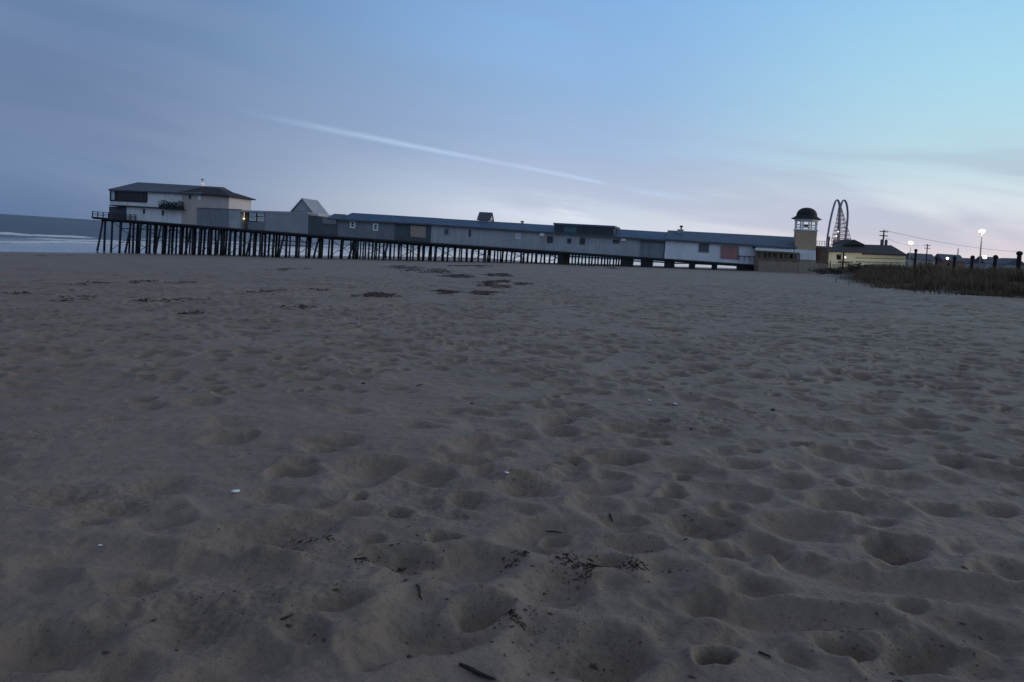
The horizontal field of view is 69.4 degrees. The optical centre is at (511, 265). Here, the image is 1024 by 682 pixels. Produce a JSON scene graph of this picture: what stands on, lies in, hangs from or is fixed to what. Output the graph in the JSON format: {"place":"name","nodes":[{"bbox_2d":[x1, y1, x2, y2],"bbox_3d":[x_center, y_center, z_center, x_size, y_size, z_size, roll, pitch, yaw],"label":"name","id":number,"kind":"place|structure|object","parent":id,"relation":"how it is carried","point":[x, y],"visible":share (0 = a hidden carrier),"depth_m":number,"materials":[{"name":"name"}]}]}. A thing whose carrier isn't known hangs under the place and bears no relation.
{"place":"outdoors","nodes":[
{"label":"outdoors","id":0,"kind":"place"},
{"bbox_2d":[0,214,735,267],"bbox_3d":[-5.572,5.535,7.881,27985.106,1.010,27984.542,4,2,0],"label":"sea","id":1,"kind":"structure","parent":0,"point":[23,233],"depth_m":344.66,"materials":[{"name":"liquid"}]},
{"bbox_2d":[0,251,1023,681],"bbox_3d":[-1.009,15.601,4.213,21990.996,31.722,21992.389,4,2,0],"label":"beach sand","id":2,"kind":"structure","parent":0,"point":[124,409],"depth_m":5.39,"materials":[{"name":"beige sand"}]},
{"bbox_2d":[0,290,30,293],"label":"seaweed clump","id":3,"kind":"object","parent":2,"relation":"on","point":[24,292],"visible":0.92,"depth_m":20.45,"materials":[{"name":"black plant"}]},
{"bbox_2d":[49,295,96,301],"bbox_3d":[-11.378,0.827,19.188,0.826,0.118,1.918,3,2,-21],"label":"seaweed clump","id":4,"kind":"object","parent":2,"relation":"on","point":[73,298],"visible":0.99,"depth_m":19.24,"materials":[{"name":"black plant"}]},
{"bbox_2d":[69,281,129,285],"bbox_3d":[-14.672,0.588,26.162,1.272,0.132,3.141,4,2,0],"label":"seaweed clump","id":5,"kind":"object","parent":2,"relation":"on","point":[92,282],"visible":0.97,"depth_m":25.77,"materials":[{"name":"brown plant"}]},
{"bbox_2d":[130,280,157,283],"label":"seaweed clump","id":6,"kind":"object","parent":2,"relation":"on","point":[136,281],"visible":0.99,"depth_m":27.84,"materials":[{"name":"brown plant"}]},
{"bbox_2d":[131,298,160,302],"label":"seaweed clump","id":7,"kind":"object","parent":2,"relation":"on","point":[142,300],"visible":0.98,"depth_m":19.01,"materials":[{"name":"black plant"}]},
{"bbox_2d":[161,297,209,301],"bbox_3d":[-8.762,0.909,19.800,0.939,0.120,1.320,4,2,12],"label":"seaweed clump","id":8,"kind":"object","parent":2,"relation":"on","point":[180,298],"visible":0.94,"depth_m":19.80,"materials":[{"name":"black plant"}]},
{"bbox_2d":[177,310,203,313],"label":"seaweed clump","id":9,"kind":"object","parent":2,"relation":"on","point":[195,312],"visible":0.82,"depth_m":16.26,"materials":[{"name":"black plant"}]},
{"bbox_2d":[236,288,288,292],"bbox_3d":[-7.978,0.842,24.744,1.176,0.136,3.125,4,2,5],"label":"seaweed clump","id":10,"kind":"object","parent":2,"relation":"on","point":[267,290],"visible":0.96,"depth_m":24.27,"materials":[{"name":"black plant"}]},
{"bbox_2d":[265,268,308,270],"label":"seaweed clump","id":11,"kind":"object","parent":2,"relation":"on","point":[286,269],"visible":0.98,"depth_m":49.81,"materials":[{"name":"brown plant"}]},
{"bbox_2d":[280,304,316,309],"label":"seaweed clump","id":12,"kind":"object","parent":2,"relation":"on","point":[302,305],"visible":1,"depth_m":18.64,"materials":[{"name":"black plant"}]},
{"bbox_2d":[290,535,335,549],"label":"seaweed scraps","id":13,"kind":"object","parent":2,"relation":"on","point":[300,541],"visible":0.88,"depth_m":4.07,"materials":[{"name":"black plant"}]},
{"bbox_2d":[351,292,402,297],"bbox_3d":[-4.358,0.967,24.712,1.498,0.156,1.972,4,2,15],"label":"seaweed clump","id":14,"kind":"object","parent":2,"relation":"on","point":[375,294],"visible":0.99,"depth_m":24.33,"materials":[{"name":"black plant"}]},
{"bbox_2d":[354,556,403,571],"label":"seaweed scraps","id":15,"kind":"object","parent":2,"relation":"on","point":[362,558],"visible":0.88,"depth_m":3.79,"materials":[{"name":"black plant"}]},
{"bbox_2d":[380,265,421,269],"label":"seaweed clump","id":16,"kind":"object","parent":2,"relation":"on","point":[403,267],"visible":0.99,"depth_m":65.50,"materials":[{"name":"brown plant"}]},
{"bbox_2d":[91,211,753,270],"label":"pier","id":17,"kind":"structure","parent":2,"relation":"on","point":[564,258],"depth_m":141.15,"materials":[{"name":"brown wood"}]},
{"bbox_2d":[108,182,230,223],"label":"seaward restaurant","id":18,"kind":"structure","parent":17,"relation":"on","point":[139,200],"depth_m":147.94,"materials":[{"name":"grey"}]},
{"bbox_2d":[110,191,146,202],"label":"picture window","id":19,"kind":"structure","parent":18,"relation":"in","point":[124,196],"depth_m":148.37,"materials":[{"name":"black glass"}]},
{"bbox_2d":[157,200,167,207],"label":"planter","id":20,"kind":"object","parent":18,"relation":"on","point":[163,205],"visible":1,"depth_m":145.25,"materials":[{"name":"green plant"}]},
{"bbox_2d":[167,202,175,208],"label":"planter","id":21,"kind":"object","parent":18,"relation":"on","point":[169,206],"visible":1,"depth_m":144.70,"materials":[{"name":"green plant"}]},
{"bbox_2d":[174,201,183,208],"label":"planter","id":22,"kind":"object","parent":18,"relation":"on","point":[179,206],"visible":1,"depth_m":144.37,"materials":[{"name":"green plant"}]},
{"bbox_2d":[181,178,255,224],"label":"beige hall","id":23,"kind":"structure","parent":17,"relation":"on","point":[210,197],"depth_m":144.88,"materials":[{"name":"paint"}]},
{"bbox_2d":[197,208,245,228],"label":"grey annex","id":24,"kind":"object","parent":17,"relation":"on","point":[220,217],"visible":0.83,"depth_m":142.82,"materials":[{"name":"grey wood"}]},
{"bbox_2d":[240,210,330,233],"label":"grey hall","id":25,"kind":"structure","parent":17,"relation":"on","point":[287,221],"depth_m":139.72,"materials":[{"name":"grey wood"}]},
{"bbox_2d":[249,216,255,220],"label":"window","id":26,"kind":"structure","parent":25,"relation":"in","point":[251,218],"depth_m":141.37,"materials":[{"name":"glass"}]},
{"bbox_2d":[290,198,327,216],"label":"gabled pavilion","id":27,"kind":"structure","parent":25,"relation":"on","point":[315,207],"depth_m":142.51,"materials":[{"name":"grey"}]},
{"bbox_2d":[308,214,346,236],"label":"dark stepped hall","id":28,"kind":"structure","parent":17,"relation":"on","point":[317,225],"depth_m":137.53,"materials":[{"name":"wood"}]},
{"bbox_2d":[337,213,441,241],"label":"dark grey arcade","id":29,"kind":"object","parent":17,"relation":"on","point":[390,227],"visible":0.96,"depth_m":135.16,"materials":[{"name":"blue metal"}]},
{"bbox_2d":[350,221,354,227],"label":"window","id":30,"kind":"structure","parent":29,"relation":"in","point":[352,223],"depth_m":136.35,"materials":[{"name":"white glass"}]},
{"bbox_2d":[373,223,377,230],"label":"window","id":31,"kind":"structure","parent":29,"relation":"in","point":[375,225],"depth_m":135.18,"materials":[{"name":"white glass"}]},
{"bbox_2d":[431,212,666,257],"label":"pale grey arcade","id":32,"kind":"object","parent":17,"relation":"on","point":[485,230],"visible":0.99,"depth_m":127.01,"materials":[{"name":"blue metal"}]},
{"bbox_2d":[444,228,448,234],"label":"window","id":33,"kind":"structure","parent":32,"relation":"in","point":[446,231],"depth_m":131.67,"materials":[{"name":"grey glass"}]},
{"bbox_2d":[547,236,552,242],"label":"window","id":34,"kind":"structure","parent":32,"relation":"in","point":[549,238],"depth_m":126.91,"materials":[{"name":"glass"}]},
{"bbox_2d":[579,237,584,244],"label":"window","id":35,"kind":"structure","parent":32,"relation":"in","point":[582,240],"depth_m":125.46,"materials":[{"name":"glass"}]},
{"bbox_2d":[664,225,796,263],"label":"white hall","id":36,"kind":"structure","parent":17,"relation":"on","point":[681,244],"depth_m":120.28,"materials":[{"name":"wood"}]},
{"bbox_2d":[698,243,709,252],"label":"window","id":37,"kind":"structure","parent":36,"relation":"in","point":[703,247],"depth_m":120.18,"materials":[{"name":"grey glass"}]},
{"bbox_2d":[720,245,738,259],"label":"shutter door","id":38,"kind":"structure","parent":36,"relation":"in","point":[726,252],"depth_m":119.16,"materials":[{"name":"red metal"}]},
{"bbox_2d":[400,268,461,276],"bbox_3d":[-6.122,0.400,56.377,4.999,0.316,19.345,4,2,0],"label":"seaweed clump","id":39,"kind":"object","parent":2,"relation":"on","point":[435,270],"visible":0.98,"depth_m":55.70,"materials":[{"name":"brown plant"}]},
{"bbox_2d":[430,289,464,293],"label":"seaweed clump","id":40,"kind":"object","parent":2,"relation":"on","point":[444,291],"visible":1,"depth_m":28.54,"materials":[{"name":"black plant"}]},
{"bbox_2d":[438,274,475,277],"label":"seaweed clump","id":41,"kind":"object","parent":2,"relation":"on","point":[460,275],"visible":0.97,"depth_m":47.23,"materials":[{"name":"brown plant"}]},
{"bbox_2d":[459,662,495,679],"bbox_3d":[-0.129,1.542,2.814,0.192,0.033,0.020,5,2,41],"label":"twig","id":42,"kind":"object","parent":2,"relation":"on","point":[474,670],"visible":1,"depth_m":2.82,"materials":[{"name":"black wood"}]},
{"bbox_2d":[467,290,504,295],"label":"seaweed clump","id":43,"kind":"object","parent":2,"relation":"on","point":[480,292],"visible":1,"depth_m":28.41,"materials":[{"name":"black plant"}]},
{"bbox_2d":[476,279,511,287],"bbox_3d":[-0.965,0.888,38.195,2.162,0.214,10.541,4,2,0],"label":"seaweed clump","id":44,"kind":"object","parent":2,"relation":"on","point":[490,283],"visible":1,"depth_m":36.47,"materials":[{"name":"brown plant"}]},
{"bbox_2d":[483,273,514,276],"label":"seaweed clump","id":45,"kind":"object","parent":2,"relation":"on","point":[498,274],"visible":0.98,"depth_m":51.66,"materials":[{"name":"brown plant"}]},
{"bbox_2d":[6,309,1020,681],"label":"beach debris","id":46,"kind":"object","parent":2,"relation":"on","point":[552,563],"visible":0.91,"depth_m":3.48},
{"bbox_2d":[499,550,529,571],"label":"seaweed scraps","id":47,"kind":"object","parent":2,"relation":"on","point":[524,553],"visible":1,"depth_m":3.88,"materials":[{"name":"black plant"}]},
{"bbox_2d":[505,607,534,627],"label":"seaweed scraps","id":48,"kind":"object","parent":2,"relation":"on","point":[513,613],"visible":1,"depth_m":3.24,"materials":[{"name":"black plant"}]},
{"bbox_2d":[512,282,533,285],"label":"seaweed clump","id":49,"kind":"object","parent":2,"relation":"on","point":[520,283],"visible":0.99,"depth_m":38.41,"materials":[{"name":"brown plant"}]},
{"bbox_2d":[550,553,606,588],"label":"seaweed scraps","id":50,"kind":"object","parent":2,"relation":"on","point":[587,563],"visible":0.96,"depth_m":3.79,"materials":[{"name":"black plant"}]},
{"bbox_2d":[597,556,649,570],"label":"seaweed scraps","id":51,"kind":"object","parent":2,"relation":"on","point":[632,564],"visible":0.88,"depth_m":3.80,"materials":[{"name":"black plant"}]},
{"bbox_2d":[758,651,770,657],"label":"twig","id":52,"kind":"object","parent":2,"relation":"on","point":[763,653],"visible":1,"depth_m":3.01,"materials":[{"name":"black wood"}]},
{"bbox_2d":[754,248,799,271],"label":"ticket arcade","id":53,"kind":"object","parent":2,"relation":"on","point":[763,255],"visible":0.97,"depth_m":115.34,"materials":[{"name":"beige wood"}]},
{"bbox_2d":[758,260,841,272],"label":"sand fence","id":54,"kind":"object","parent":2,"relation":"on","point":[800,268],"visible":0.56,"depth_m":108.60,"materials":[{"name":"brown wood"}]},
{"bbox_2d":[794,249,815,271],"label":"white screen wall","id":55,"kind":"structure","parent":2,"relation":"on","point":[806,256],"depth_m":115.32,"materials":[{"name":"white paint"}]},
{"bbox_2d":[791,208,821,250],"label":"lookout tower","id":56,"kind":"structure","parent":2,"relation":"on","point":[805,239],"depth_m":116.16,"materials":[{"name":"beige"}]},
{"bbox_2d":[816,241,827,268],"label":"brown booth","id":57,"kind":"object","parent":2,"relation":"on","point":[821,253],"visible":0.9,"depth_m":116.37,"materials":[{"name":"brown wood"}]},
{"bbox_2d":[806,267,838,273],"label":"beach shrub","id":58,"kind":"object","parent":2,"relation":"on","point":[819,270],"visible":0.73,"depth_m":97.56,"materials":[{"name":"green plant"}]},
{"bbox_2d":[826,236,829,269],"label":"timber post","id":59,"kind":"object","parent":2,"relation":"on","point":[828,245],"visible":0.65,"depth_m":114.66,"materials":[{"name":"brown wood"}]},
{"bbox_2d":[822,266,850,274],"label":"beach shrub","id":60,"kind":"object","parent":2,"relation":"on","point":[833,270],"visible":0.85,"depth_m":89.58,"materials":[{"name":"green plant"}]},
{"bbox_2d":[826,199,850,246],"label":"looping coaster","id":61,"kind":"object","parent":2,"relation":"on","point":[839,219],"visible":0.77,"depth_m":175.60,"materials":[{"name":"grey metal"}]},
{"bbox_2d":[837,252,845,266],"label":"signpost","id":62,"kind":"object","parent":2,"relation":"on","point":[838,256],"visible":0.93,"depth_m":103.87,"materials":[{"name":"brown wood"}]},
{"bbox_2d":[845,262,861,271],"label":"beach shrub","id":63,"kind":"object","parent":2,"relation":"on","point":[849,266],"visible":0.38,"depth_m":85.73,"materials":[{"name":"green plant"}]},
{"bbox_2d":[853,262,881,270],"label":"beach shrub","id":64,"kind":"object","parent":2,"relation":"on","point":[864,267],"visible":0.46,"depth_m":79.85,"materials":[{"name":"green plant"}]},
{"bbox_2d":[879,230,887,244],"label":"utility pole","id":65,"kind":"object","parent":2,"relation":"on","point":[882,240],"visible":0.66,"depth_m":171.45,"materials":[{"name":"brown wood"}]},
{"bbox_2d":[885,230,1016,251],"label":"power line","id":66,"kind":"object","parent":65,"relation":"attached to","point":[947,243],"visible":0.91,"depth_m":190.46,"materials":[{"name":"black metal"}]},
{"bbox_2d":[878,264,909,272],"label":"beach shrub","id":67,"kind":"object","parent":2,"relation":"on","point":[894,266],"visible":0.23,"depth_m":71.64,"materials":[{"name":"green plant"}]},
{"bbox_2d":[905,255,911,266],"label":"house","id":68,"kind":"structure","parent":2,"relation":"on","point":[907,260],"depth_m":239.80,"materials":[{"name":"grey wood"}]},
{"bbox_2d":[913,249,917,268],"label":"dune post","id":69,"kind":"object","parent":2,"relation":"on","point":[915,256],"visible":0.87,"depth_m":75.83,"materials":[{"name":"brown wood"}]},
{"bbox_2d":[907,253,934,267],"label":"house","id":70,"kind":"structure","parent":2,"relation":"on","point":[921,257],"depth_m":270.75,"materials":[{"name":"grey glass"}]},
{"bbox_2d":[836,262,1023,298],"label":"dune grass","id":71,"kind":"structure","parent":2,"relation":"on","point":[936,277],"depth_m":48.50,"materials":[{"name":"plant"}]},
{"bbox_2d":[934,254,965,268],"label":"house","id":72,"kind":"structure","parent":2,"relation":"on","point":[960,260],"depth_m":300.59,"materials":[{"name":"orange"}]},
{"bbox_2d":[952,256,956,267],"bbox_3d":[37.964,0.217,63.563,0.312,2.140,0.312,4,2,0],"label":"dune post","id":73,"kind":"object","parent":2,"relation":"on","point":[954,261],"visible":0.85,"depth_m":63.45,"materials":[{"name":"brown wood"}]},
{"bbox_2d":[963,258,974,268],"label":"house","id":74,"kind":"structure","parent":2,"relation":"on","point":[968,261],"depth_m":330.54,"materials":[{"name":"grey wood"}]},
{"bbox_2d":[970,255,974,270],"bbox_3d":[36.636,0.268,58.965,0.325,2.228,0.325,4,2,0],"label":"dune post","id":75,"kind":"object","parent":2,"relation":"on","point":[972,257],"visible":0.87,"depth_m":58.85,"materials":[{"name":"brown wood"}]},
{"bbox_2d":[978,229,984,268],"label":"street lamp","id":76,"kind":"object","parent":2,"relation":"on","point":[981,231],"visible":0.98,"depth_m":131.74,"materials":[{"name":"white metal"}]},
{"bbox_2d":[973,256,999,270],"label":"house","id":77,"kind":"structure","parent":2,"relation":"on","point":[988,260],"depth_m":282.08,"materials":[{"name":"grey glass"}]},
{"bbox_2d":[992,255,997,273],"bbox_3d":[35.203,0.300,53.967,0.338,2.223,0.338,4,2,0],"label":"dune post","id":78,"kind":"object","parent":2,"relation":"on","point":[995,257],"visible":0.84,"depth_m":53.85,"materials":[{"name":"brown wood"}]},
{"bbox_2d":[990,258,1023,271],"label":"house","id":79,"kind":"structure","parent":2,"relation":"on","point":[1007,262],"depth_m":260.70,"materials":[{"name":"grey glass"}]},
{"bbox_2d":[1016,251,1022,271],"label":"dune post","id":80,"kind":"object","parent":2,"relation":"on","point":[1019,254],"visible":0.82,"depth_m":49.43,"materials":[{"name":"brown wood"}]},
{"bbox_2d":[0,0,1023,261],"label":"sky","id":81,"kind":"structure","parent":0,"point":[712,116],"materials":[{"name":"blue"}]},
{"bbox_2d":[828,240,906,268],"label":"yellow beach house","id":82,"kind":"structure","parent":0,"point":[855,251],"depth_m":129.15,"materials":[{"name":"yellow wood"}]}
]}

